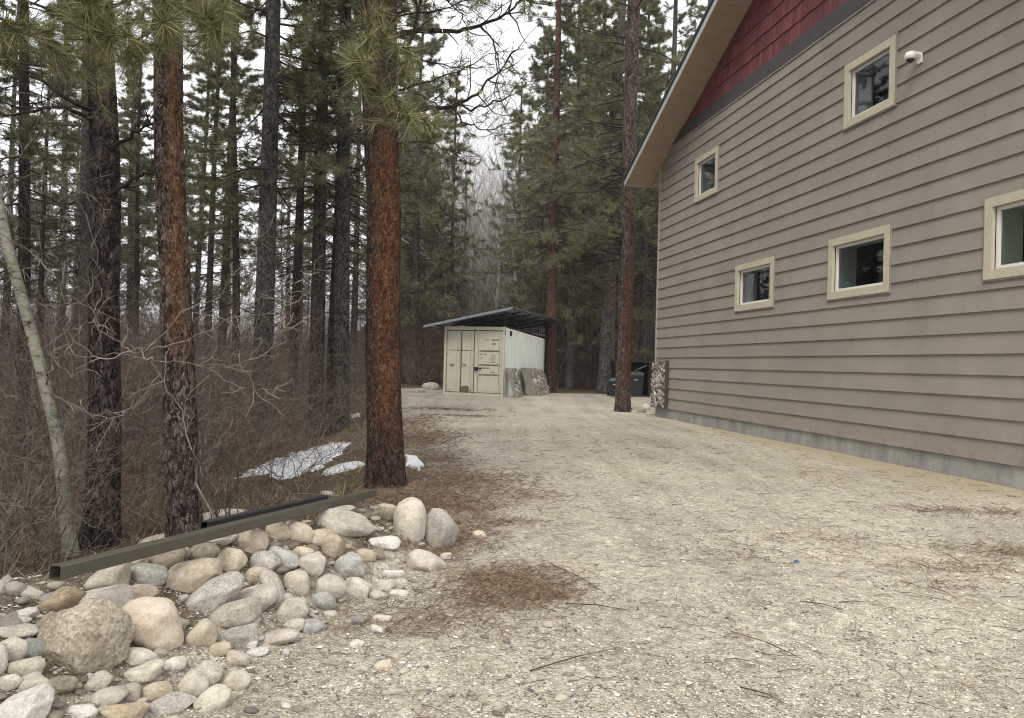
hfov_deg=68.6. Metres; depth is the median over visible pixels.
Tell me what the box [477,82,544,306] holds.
pine tree
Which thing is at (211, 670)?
river rock
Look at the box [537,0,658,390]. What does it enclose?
pine tree
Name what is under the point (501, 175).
bare tree
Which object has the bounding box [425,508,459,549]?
river rock
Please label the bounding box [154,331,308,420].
bare shrub
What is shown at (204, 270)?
bare tree
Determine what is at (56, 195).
pine tree
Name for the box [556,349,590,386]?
bare shrub
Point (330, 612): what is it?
river rock
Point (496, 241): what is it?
bare tree
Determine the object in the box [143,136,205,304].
pine tree
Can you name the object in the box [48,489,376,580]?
square steel tube
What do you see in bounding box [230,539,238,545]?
cobble
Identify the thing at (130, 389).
bare shrub
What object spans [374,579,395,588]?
river rock
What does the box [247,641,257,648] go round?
river rock
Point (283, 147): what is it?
pine tree
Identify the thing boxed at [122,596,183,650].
river rock
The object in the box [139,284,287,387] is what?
bare shrub
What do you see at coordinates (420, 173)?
pine tree
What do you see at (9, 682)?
river rock
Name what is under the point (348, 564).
river rock
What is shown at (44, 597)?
cobble
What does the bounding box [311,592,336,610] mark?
river rock
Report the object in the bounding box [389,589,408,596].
river rock
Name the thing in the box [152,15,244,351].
pine tree
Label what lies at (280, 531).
river rock
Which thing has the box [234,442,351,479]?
snow patch
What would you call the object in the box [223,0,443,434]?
pine tree
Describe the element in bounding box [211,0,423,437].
pine tree
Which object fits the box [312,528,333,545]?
river rock
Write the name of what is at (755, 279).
window
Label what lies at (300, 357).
bare shrub
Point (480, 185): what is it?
bare tree
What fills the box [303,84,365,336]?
pine tree
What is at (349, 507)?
river rock
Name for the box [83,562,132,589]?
river rock
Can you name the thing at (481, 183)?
bare tree
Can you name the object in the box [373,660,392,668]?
river rock
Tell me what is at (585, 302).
pine tree
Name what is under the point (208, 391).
bare shrub
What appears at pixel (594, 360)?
pine tree
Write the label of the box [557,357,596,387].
bare shrub
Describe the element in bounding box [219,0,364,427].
pine tree
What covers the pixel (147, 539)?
river rock
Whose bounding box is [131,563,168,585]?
river rock
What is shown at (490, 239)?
bare tree
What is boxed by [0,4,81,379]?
pine tree
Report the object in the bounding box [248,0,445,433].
pine tree
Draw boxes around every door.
[445,329,474,393]
[474,329,502,394]
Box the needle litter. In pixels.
[0,406,1023,717]
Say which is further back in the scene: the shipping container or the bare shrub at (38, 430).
the shipping container
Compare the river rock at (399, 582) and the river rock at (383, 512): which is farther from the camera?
the river rock at (383, 512)
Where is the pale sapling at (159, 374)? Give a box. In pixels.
[23,212,325,517]
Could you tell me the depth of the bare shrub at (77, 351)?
22.00 m
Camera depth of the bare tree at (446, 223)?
46.24 m
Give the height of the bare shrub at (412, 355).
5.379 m
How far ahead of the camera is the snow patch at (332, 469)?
9.90 m
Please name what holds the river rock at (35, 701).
on the ground at (550, 423)
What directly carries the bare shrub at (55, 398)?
on the ground at (550, 423)
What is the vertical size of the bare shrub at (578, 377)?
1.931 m
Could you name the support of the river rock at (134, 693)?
on the ground at (550, 423)
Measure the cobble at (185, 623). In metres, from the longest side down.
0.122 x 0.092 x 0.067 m
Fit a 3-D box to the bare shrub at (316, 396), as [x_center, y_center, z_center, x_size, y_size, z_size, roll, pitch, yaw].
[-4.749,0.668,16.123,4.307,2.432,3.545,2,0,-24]
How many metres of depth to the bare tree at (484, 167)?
73.84 m
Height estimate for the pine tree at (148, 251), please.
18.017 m
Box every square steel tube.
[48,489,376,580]
[200,495,327,528]
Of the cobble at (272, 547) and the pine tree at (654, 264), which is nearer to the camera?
the cobble at (272, 547)
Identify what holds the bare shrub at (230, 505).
on the ground at (550, 423)
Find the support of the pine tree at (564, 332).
on the ground at (550, 423)
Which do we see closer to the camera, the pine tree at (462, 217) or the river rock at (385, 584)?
the river rock at (385, 584)
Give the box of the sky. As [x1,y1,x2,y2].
[0,0,707,343]
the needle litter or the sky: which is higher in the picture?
the sky
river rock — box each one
[0,615,32,622]
[0,623,38,638]
[0,642,7,673]
[0,673,23,690]
[0,683,54,717]
[1,636,28,660]
[6,656,45,676]
[17,607,39,617]
[17,675,51,692]
[24,638,43,657]
[35,612,56,628]
[37,598,134,674]
[39,586,85,610]
[50,675,78,693]
[67,704,98,717]
[76,583,133,606]
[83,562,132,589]
[83,670,114,691]
[91,685,129,706]
[100,701,150,717]
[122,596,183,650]
[123,682,140,702]
[124,659,164,683]
[125,647,158,665]
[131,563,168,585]
[131,584,158,598]
[132,557,149,565]
[138,533,163,543]
[140,681,172,701]
[149,548,186,569]
[149,692,196,715]
[165,557,221,592]
[165,656,187,670]
[176,670,208,697]
[185,571,244,614]
[185,618,217,646]
[190,543,220,558]
[193,684,231,711]
[194,660,221,686]
[203,509,246,519]
[209,534,237,544]
[209,641,230,656]
[210,597,261,627]
[217,547,247,571]
[222,623,258,649]
[222,670,250,690]
[226,649,250,665]
[235,583,277,610]
[237,528,268,551]
[245,566,267,582]
[246,646,269,656]
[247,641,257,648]
[249,551,281,570]
[258,569,284,603]
[264,629,298,644]
[265,522,290,539]
[271,549,298,569]
[275,597,308,620]
[283,571,309,595]
[283,618,305,631]
[286,520,313,542]
[292,546,314,557]
[298,553,325,575]
[301,618,325,633]
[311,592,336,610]
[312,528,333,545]
[315,574,347,599]
[317,508,374,536]
[321,531,344,557]
[325,610,336,615]
[334,551,364,577]
[335,505,356,510]
[346,577,372,598]
[349,639,364,646]
[351,614,365,624]
[356,548,376,561]
[368,535,400,550]
[369,589,387,599]
[370,624,385,633]
[371,549,384,559]
[372,507,395,520]
[372,614,391,620]
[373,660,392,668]
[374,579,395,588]
[379,503,395,507]
[382,570,405,578]
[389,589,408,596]
[393,497,426,542]
[395,578,408,587]
[405,549,447,571]
[412,388,426,392]
[422,382,439,389]
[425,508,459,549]
[440,552,452,559]
[472,530,486,537]
[632,407,645,412]
[642,404,649,409]
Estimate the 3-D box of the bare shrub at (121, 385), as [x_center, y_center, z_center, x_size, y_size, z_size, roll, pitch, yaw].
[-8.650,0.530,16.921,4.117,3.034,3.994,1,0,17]
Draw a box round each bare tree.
[0,2,187,315]
[0,84,79,285]
[0,120,74,333]
[0,142,79,359]
[0,162,59,269]
[0,170,79,322]
[2,127,153,354]
[31,224,74,328]
[48,180,154,292]
[126,189,240,324]
[144,209,255,318]
[154,161,292,320]
[190,129,353,339]
[202,221,292,338]
[275,228,328,338]
[278,208,403,358]
[281,137,429,307]
[309,19,528,346]
[327,175,366,336]
[330,7,547,315]
[357,6,551,314]
[361,144,495,333]
[361,195,502,309]
[362,114,486,319]
[398,0,609,304]
[399,5,564,308]
[399,61,559,306]
[402,10,515,315]
[402,146,512,312]
[403,101,534,314]
[407,86,545,313]
[408,189,496,355]
[410,27,527,299]
[419,22,544,294]
[421,7,641,308]
[427,50,537,298]
[428,97,511,265]
[430,81,585,309]
[430,110,492,333]
[439,164,529,314]
[440,114,548,311]
[441,165,515,303]
[443,47,566,307]
[445,37,549,283]
[445,47,545,331]
[448,168,529,311]
[454,172,542,310]
[455,166,532,312]
[458,110,503,237]
[459,111,508,227]
[463,102,563,303]
[463,154,564,310]
[463,184,538,313]
[464,116,535,309]
[464,142,533,300]
[490,208,594,332]
[500,2,677,367]
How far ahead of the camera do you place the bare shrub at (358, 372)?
36.72 m
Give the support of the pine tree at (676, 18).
on the ground at (550, 423)
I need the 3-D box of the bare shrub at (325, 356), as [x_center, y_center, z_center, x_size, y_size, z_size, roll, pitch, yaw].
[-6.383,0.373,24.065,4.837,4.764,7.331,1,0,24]
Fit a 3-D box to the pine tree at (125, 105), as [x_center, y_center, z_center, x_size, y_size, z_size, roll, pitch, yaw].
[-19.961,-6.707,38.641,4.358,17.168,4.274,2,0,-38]
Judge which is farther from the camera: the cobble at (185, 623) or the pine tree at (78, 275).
the pine tree at (78, 275)
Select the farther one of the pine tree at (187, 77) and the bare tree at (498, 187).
the bare tree at (498, 187)
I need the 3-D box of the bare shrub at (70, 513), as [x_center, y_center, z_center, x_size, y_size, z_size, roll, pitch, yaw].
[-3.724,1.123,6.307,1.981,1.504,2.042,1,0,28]
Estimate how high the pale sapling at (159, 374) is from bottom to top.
2.636 m
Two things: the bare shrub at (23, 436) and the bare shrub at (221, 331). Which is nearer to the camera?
the bare shrub at (23, 436)
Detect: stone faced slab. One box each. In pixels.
[506,368,522,397]
[521,368,543,395]
[538,369,550,394]
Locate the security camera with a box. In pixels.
[904,50,922,64]
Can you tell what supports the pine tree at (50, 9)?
on the ground at (550, 423)
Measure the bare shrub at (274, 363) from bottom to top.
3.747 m
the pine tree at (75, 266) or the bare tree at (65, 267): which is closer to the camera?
the bare tree at (65, 267)
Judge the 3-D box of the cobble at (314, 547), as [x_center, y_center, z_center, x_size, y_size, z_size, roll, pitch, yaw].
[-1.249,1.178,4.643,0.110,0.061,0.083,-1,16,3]
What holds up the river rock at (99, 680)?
on the ground at (550, 423)
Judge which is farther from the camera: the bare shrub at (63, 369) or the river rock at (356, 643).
the bare shrub at (63, 369)
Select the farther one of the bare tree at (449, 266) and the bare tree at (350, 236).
the bare tree at (350, 236)
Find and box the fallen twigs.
[316,435,1023,717]
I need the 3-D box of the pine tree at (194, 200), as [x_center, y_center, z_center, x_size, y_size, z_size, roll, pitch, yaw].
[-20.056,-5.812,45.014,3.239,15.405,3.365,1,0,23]
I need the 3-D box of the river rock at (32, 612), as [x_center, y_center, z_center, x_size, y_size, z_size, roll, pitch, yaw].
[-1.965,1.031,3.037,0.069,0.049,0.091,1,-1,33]
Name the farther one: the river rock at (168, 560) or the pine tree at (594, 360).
the pine tree at (594, 360)
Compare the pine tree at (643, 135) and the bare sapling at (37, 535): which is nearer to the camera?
the bare sapling at (37, 535)
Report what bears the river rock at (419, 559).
on the ground at (550, 423)
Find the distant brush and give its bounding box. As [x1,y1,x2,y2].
[0,217,656,390]
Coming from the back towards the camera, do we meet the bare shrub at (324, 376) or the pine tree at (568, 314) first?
the pine tree at (568, 314)
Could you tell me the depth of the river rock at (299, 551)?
4.45 m
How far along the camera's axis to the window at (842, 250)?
12.81 m
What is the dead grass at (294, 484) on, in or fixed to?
on the ground at (550, 423)
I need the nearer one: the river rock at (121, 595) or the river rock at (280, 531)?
the river rock at (121, 595)
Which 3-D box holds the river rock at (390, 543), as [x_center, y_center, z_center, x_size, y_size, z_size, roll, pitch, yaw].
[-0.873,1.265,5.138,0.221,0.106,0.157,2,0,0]
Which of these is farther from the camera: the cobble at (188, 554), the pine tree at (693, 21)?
the pine tree at (693, 21)
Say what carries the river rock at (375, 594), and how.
on the ground at (550, 423)
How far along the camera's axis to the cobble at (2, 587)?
3.11 m
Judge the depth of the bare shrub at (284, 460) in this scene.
10.54 m
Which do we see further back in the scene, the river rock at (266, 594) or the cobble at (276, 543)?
the cobble at (276, 543)
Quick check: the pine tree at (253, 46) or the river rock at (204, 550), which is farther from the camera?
the pine tree at (253, 46)
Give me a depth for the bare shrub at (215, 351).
22.68 m
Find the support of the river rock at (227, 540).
on the ground at (550, 423)
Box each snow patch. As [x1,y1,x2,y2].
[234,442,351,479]
[322,461,364,475]
[405,454,423,470]
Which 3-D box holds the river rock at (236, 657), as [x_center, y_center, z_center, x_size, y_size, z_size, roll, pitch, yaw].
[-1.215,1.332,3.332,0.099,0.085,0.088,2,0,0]
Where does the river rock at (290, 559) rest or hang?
on the ground at (550, 423)
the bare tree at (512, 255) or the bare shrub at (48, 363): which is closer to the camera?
the bare shrub at (48, 363)
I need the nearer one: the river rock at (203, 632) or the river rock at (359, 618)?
the river rock at (203, 632)
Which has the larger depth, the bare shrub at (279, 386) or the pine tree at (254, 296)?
the pine tree at (254, 296)
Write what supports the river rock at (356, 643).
on the ground at (550, 423)
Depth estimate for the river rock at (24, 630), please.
2.90 m
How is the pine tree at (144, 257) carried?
on the ground at (550, 423)
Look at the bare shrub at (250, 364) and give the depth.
25.51 m
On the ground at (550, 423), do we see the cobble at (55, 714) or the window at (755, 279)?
the cobble at (55, 714)
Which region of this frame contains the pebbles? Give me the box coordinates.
[0,509,586,717]
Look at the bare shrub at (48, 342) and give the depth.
22.45 m
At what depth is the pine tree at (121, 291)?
47.28 m
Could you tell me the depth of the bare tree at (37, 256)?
34.11 m
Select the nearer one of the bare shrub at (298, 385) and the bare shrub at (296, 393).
the bare shrub at (296, 393)
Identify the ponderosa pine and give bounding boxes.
[0,0,255,537]
[309,0,566,488]
[510,0,685,411]
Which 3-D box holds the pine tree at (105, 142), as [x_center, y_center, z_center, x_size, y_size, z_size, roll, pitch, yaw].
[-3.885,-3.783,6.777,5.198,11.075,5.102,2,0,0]
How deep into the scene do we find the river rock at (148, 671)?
2.95 m
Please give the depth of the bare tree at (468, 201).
52.76 m
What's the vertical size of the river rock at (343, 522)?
0.209 m
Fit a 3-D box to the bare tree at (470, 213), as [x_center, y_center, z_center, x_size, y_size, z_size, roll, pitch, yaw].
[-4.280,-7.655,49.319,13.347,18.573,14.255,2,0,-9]
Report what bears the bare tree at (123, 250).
on the ground at (550, 423)
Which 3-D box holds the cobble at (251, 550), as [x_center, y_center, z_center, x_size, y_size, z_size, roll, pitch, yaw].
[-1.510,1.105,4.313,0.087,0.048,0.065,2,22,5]
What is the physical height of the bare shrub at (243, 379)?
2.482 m
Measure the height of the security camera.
0.192 m
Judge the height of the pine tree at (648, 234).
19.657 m
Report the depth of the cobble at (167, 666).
3.07 m
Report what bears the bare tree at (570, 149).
on the ground at (550, 423)
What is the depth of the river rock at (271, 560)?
4.15 m
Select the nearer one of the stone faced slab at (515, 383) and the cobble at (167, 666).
the cobble at (167, 666)
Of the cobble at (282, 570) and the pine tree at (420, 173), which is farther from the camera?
the pine tree at (420, 173)
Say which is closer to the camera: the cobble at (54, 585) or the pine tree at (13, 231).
the cobble at (54, 585)
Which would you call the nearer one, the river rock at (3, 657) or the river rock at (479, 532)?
the river rock at (3, 657)
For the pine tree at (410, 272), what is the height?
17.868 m
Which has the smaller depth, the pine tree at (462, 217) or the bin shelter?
the bin shelter
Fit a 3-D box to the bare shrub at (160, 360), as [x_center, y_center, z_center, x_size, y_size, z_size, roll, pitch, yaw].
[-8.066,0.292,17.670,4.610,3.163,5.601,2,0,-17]
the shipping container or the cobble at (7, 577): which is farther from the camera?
the shipping container
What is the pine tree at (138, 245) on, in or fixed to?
on the ground at (550, 423)
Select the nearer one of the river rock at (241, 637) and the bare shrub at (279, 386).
the river rock at (241, 637)
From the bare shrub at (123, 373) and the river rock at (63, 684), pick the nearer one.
the river rock at (63, 684)
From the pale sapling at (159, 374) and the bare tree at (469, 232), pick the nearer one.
the pale sapling at (159, 374)
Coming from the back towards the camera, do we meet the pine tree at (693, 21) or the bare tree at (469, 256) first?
the bare tree at (469, 256)
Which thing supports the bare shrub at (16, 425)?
on the ground at (550, 423)
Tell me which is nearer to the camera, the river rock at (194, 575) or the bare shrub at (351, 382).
the river rock at (194, 575)
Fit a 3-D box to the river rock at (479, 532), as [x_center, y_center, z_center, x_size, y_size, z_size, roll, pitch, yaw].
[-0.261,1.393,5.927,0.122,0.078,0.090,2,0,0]
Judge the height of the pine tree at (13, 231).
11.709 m
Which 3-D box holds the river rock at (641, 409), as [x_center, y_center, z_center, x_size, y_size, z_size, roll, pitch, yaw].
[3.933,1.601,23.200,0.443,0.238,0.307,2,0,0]
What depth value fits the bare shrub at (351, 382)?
24.28 m
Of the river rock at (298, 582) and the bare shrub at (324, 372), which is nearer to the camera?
the river rock at (298, 582)
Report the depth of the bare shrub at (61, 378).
16.80 m
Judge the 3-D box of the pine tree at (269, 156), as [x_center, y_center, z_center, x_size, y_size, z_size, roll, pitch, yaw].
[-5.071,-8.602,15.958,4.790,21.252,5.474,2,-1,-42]
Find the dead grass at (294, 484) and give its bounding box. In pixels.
[0,394,366,577]
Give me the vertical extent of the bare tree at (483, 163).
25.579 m
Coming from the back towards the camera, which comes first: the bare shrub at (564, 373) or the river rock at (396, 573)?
the bare shrub at (564, 373)
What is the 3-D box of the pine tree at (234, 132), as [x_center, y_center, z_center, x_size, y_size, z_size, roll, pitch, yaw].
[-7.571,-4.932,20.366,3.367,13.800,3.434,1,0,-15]
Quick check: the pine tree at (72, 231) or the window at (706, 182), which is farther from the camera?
the pine tree at (72, 231)
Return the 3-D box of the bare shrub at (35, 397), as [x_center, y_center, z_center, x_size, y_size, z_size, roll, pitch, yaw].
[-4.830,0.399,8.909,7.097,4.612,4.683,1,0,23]
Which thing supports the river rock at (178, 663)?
on the ground at (550, 423)
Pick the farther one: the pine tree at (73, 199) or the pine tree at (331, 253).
the pine tree at (331, 253)
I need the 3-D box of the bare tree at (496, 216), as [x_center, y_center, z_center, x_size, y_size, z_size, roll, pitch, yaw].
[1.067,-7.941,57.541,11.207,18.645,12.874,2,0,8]
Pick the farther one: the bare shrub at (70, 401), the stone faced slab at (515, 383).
the stone faced slab at (515, 383)
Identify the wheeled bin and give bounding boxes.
[607,378,615,395]
[630,371,644,395]
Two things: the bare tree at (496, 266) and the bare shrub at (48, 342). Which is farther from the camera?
the bare tree at (496, 266)
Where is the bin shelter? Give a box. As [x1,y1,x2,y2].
[610,360,651,397]
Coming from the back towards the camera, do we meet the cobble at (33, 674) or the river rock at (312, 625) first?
the river rock at (312, 625)
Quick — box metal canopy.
[423,307,559,337]
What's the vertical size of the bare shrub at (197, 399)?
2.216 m
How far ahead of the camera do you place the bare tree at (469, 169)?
51.69 m
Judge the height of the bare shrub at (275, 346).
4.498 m
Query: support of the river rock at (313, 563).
on the ground at (550, 423)
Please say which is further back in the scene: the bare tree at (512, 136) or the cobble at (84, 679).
the bare tree at (512, 136)
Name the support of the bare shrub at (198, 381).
on the ground at (550, 423)
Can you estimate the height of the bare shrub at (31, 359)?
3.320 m
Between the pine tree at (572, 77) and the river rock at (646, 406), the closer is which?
the river rock at (646, 406)
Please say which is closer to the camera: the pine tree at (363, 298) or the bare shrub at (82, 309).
the bare shrub at (82, 309)
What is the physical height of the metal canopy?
0.979 m
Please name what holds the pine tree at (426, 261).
on the ground at (550, 423)
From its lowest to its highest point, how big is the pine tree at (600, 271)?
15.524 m
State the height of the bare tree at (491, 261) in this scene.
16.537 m
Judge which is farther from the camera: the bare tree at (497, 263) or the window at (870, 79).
the bare tree at (497, 263)
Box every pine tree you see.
[0,0,54,359]
[0,0,125,448]
[0,0,200,550]
[0,2,153,409]
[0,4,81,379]
[0,30,80,389]
[0,135,59,334]
[0,162,13,320]
[1,178,51,313]
[21,0,82,23]
[31,54,131,356]
[31,164,69,322]
[32,205,57,304]
[37,119,80,351]
[48,130,77,315]
[72,219,122,306]
[75,66,159,354]
[119,8,159,396]
[120,86,158,329]
[120,133,159,319]
[120,177,158,327]
[120,262,126,325]
[121,1,223,392]
[142,198,202,338]
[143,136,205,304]
[145,133,195,315]
[150,2,259,413]
[150,134,207,293]
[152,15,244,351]
[153,0,289,403]
[185,0,292,412]
[185,0,402,440]
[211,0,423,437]
[212,213,250,340]
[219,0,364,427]
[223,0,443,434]
[227,119,291,345]
[243,234,277,331]
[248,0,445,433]
[250,70,331,379]
[274,130,327,341]
[274,196,291,350]
[278,20,366,384]
[290,11,404,399]
[290,179,332,321]
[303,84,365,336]
[303,225,311,332]
[309,79,366,391]
[325,161,361,328]
[349,135,456,351]
[350,5,488,383]
[350,214,366,311]
[351,165,405,338]
[358,66,443,380]
[358,113,466,341]
[363,134,428,292]
[400,143,467,379]
[419,73,482,320]
[463,0,622,392]
[467,34,601,361]
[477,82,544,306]
[493,129,575,345]
[497,0,652,389]
[515,180,577,352]
[532,0,684,393]
[533,176,587,377]
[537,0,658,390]
[540,46,656,386]
[556,0,672,360]
[558,18,637,385]
[565,208,635,366]
[577,21,648,388]
[578,145,636,347]
[579,5,640,349]
[592,98,661,359]
[610,0,707,332]
[616,101,657,307]
[617,42,657,280]
[618,45,667,301]
[633,191,657,386]
[635,75,660,313]
[689,0,710,36]
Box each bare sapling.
[0,359,326,553]
[0,369,183,577]
[25,326,422,520]
[232,410,366,483]
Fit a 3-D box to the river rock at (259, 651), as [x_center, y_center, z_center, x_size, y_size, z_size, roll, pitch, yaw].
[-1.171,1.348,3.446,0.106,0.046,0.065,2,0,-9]
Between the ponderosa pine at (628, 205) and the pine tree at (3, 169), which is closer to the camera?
the ponderosa pine at (628, 205)
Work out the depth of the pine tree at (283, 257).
64.84 m
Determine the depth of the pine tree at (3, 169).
49.04 m
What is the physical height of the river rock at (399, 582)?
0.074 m
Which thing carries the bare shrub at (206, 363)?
on the ground at (550, 423)
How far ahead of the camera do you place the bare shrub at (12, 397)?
14.09 m
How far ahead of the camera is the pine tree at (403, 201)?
50.89 m
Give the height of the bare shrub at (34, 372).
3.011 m
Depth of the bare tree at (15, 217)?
30.10 m
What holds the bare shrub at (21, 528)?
on the ground at (550, 423)
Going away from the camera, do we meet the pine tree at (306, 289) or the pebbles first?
the pebbles
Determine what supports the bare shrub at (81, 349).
on the ground at (550, 423)
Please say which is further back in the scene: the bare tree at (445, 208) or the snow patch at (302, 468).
the bare tree at (445, 208)
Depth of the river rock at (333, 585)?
4.15 m
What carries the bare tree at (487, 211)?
on the ground at (550, 423)
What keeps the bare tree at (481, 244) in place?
on the ground at (550, 423)
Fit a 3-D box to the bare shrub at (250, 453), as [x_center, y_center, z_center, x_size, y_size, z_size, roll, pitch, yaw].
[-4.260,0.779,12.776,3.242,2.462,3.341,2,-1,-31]
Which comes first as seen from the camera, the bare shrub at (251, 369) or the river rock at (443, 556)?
the river rock at (443, 556)
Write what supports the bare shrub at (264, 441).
on the ground at (550, 423)
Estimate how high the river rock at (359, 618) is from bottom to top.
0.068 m
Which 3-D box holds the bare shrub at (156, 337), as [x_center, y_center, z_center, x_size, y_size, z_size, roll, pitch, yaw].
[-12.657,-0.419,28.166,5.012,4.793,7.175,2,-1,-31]
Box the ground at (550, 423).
[0,211,1023,717]
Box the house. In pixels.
[623,0,1023,489]
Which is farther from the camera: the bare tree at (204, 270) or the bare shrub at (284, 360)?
the bare tree at (204, 270)
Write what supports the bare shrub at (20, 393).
on the ground at (550, 423)
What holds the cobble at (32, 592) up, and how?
on the ground at (550, 423)
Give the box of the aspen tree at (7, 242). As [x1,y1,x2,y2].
[0,73,213,556]
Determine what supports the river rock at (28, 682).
on the ground at (550, 423)
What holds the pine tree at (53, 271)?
on the ground at (550, 423)
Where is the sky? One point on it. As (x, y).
(516, 36)
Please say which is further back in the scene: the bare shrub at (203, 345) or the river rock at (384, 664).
the bare shrub at (203, 345)
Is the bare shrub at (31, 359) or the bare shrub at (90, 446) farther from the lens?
the bare shrub at (31, 359)
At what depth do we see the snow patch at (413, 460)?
9.87 m
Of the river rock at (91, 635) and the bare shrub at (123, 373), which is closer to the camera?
the river rock at (91, 635)
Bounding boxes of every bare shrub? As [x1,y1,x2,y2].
[0,57,303,504]
[0,156,337,494]
[0,162,416,522]
[0,176,415,472]
[0,251,88,417]
[0,265,212,499]
[0,269,360,501]
[0,272,278,470]
[0,287,156,448]
[0,289,87,448]
[0,289,205,440]
[0,294,208,493]
[0,296,226,537]
[0,309,139,435]
[0,311,160,511]
[0,317,83,419]
[0,318,153,502]
[0,339,62,458]
[0,340,54,441]
[0,355,167,552]
[0,364,216,576]
[0,369,85,487]
[0,387,70,459]
[0,391,153,537]
[0,405,166,574]
[1,247,279,411]
[1,295,120,404]
[1,300,158,425]
[1,309,156,431]
[1,318,225,437]
[1,325,130,422]
[2,282,361,481]
[2,303,143,434]
[2,390,85,460]
[3,285,154,375]
[4,259,413,471]
[7,292,201,396]
[10,289,322,448]
[46,300,302,472]
[49,307,247,431]
[52,273,310,434]
[57,244,351,393]
[59,361,337,509]
[64,340,273,460]
[69,362,159,423]
[70,347,213,430]
[82,331,217,412]
[120,275,350,393]
[120,290,252,393]
[120,317,247,416]
[120,326,308,426]
[122,320,297,454]
[122,354,241,436]
[123,292,361,445]
[123,376,325,508]
[125,322,251,409]
[130,328,249,404]
[132,268,283,393]
[139,261,365,469]
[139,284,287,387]
[147,302,325,398]
[147,321,280,401]
[149,452,295,521]
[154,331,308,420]
[156,331,324,430]
[156,346,308,460]
[158,332,287,411]
[192,286,365,392]
[193,300,406,448]
[195,304,356,394]
[197,311,309,411]
[197,339,362,463]
[198,387,271,458]
[199,330,308,411]
[199,370,316,446]
[202,303,326,396]
[203,340,308,396]
[203,380,290,441]
[206,328,325,404]
[207,348,291,424]
[214,319,328,386]
[230,303,412,413]
[235,418,330,485]
[238,336,365,439]
[245,349,353,412]
[246,328,365,412]
[252,385,352,457]
[275,337,325,398]
[276,343,364,405]
[277,274,414,383]
[283,343,404,408]
[284,324,439,400]
[298,338,365,410]
[307,315,409,390]
[350,328,364,392]
[352,283,459,385]
[401,325,443,385]
[401,328,443,383]
[401,341,440,382]
[401,354,433,384]
[404,361,436,385]
[542,326,616,387]
[556,338,591,380]
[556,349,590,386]
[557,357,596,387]
[557,359,595,388]
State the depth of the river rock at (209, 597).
3.56 m
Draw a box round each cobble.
[0,574,12,581]
[0,582,6,594]
[0,615,21,626]
[5,581,26,595]
[8,611,17,615]
[14,596,29,604]
[19,585,43,599]
[22,672,42,678]
[39,592,52,601]
[46,710,63,717]
[47,581,63,589]
[78,675,88,682]
[154,648,166,656]
[163,663,171,670]
[177,594,188,601]
[180,617,190,629]
[184,550,191,558]
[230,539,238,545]
[245,547,256,553]
[268,541,281,546]
[268,545,282,550]
[274,567,289,574]
[282,648,289,654]
[283,592,292,600]
[304,544,319,550]
[345,544,351,549]
[371,516,380,520]
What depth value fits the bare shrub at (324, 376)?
20.69 m
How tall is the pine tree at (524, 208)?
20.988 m
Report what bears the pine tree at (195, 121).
on the ground at (550, 423)
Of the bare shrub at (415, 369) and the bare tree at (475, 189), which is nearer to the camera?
the bare shrub at (415, 369)
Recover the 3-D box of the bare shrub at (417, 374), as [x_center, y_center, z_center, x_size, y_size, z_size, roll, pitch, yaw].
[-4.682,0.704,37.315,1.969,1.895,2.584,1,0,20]
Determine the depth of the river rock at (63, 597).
3.16 m
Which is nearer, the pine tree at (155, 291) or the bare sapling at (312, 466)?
the bare sapling at (312, 466)
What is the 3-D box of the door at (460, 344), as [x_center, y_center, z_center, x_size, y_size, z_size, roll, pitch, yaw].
[-1.958,0.078,27.941,1.102,2.400,0.108,1,0,17]
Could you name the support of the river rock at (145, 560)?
on the ground at (550, 423)
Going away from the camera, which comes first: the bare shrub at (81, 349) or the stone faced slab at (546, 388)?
the bare shrub at (81, 349)
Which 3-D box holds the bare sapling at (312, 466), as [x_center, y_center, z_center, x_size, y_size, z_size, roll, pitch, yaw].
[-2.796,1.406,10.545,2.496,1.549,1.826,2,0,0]
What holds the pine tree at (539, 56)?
on the ground at (550, 423)
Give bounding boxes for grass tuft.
[930,542,959,549]
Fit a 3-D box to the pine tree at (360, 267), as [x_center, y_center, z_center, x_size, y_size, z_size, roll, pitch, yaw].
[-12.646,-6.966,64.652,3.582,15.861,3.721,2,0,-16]
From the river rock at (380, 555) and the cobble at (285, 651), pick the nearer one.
the cobble at (285, 651)
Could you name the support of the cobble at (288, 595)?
on the ground at (550, 423)
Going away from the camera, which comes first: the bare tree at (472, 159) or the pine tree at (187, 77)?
the pine tree at (187, 77)
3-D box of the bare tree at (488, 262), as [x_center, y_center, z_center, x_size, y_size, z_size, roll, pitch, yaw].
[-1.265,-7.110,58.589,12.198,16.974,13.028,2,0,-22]
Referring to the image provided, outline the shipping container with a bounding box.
[443,326,545,396]
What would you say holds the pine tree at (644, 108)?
on the ground at (550, 423)
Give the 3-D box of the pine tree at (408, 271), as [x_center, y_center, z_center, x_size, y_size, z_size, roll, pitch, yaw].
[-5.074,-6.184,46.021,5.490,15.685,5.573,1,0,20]

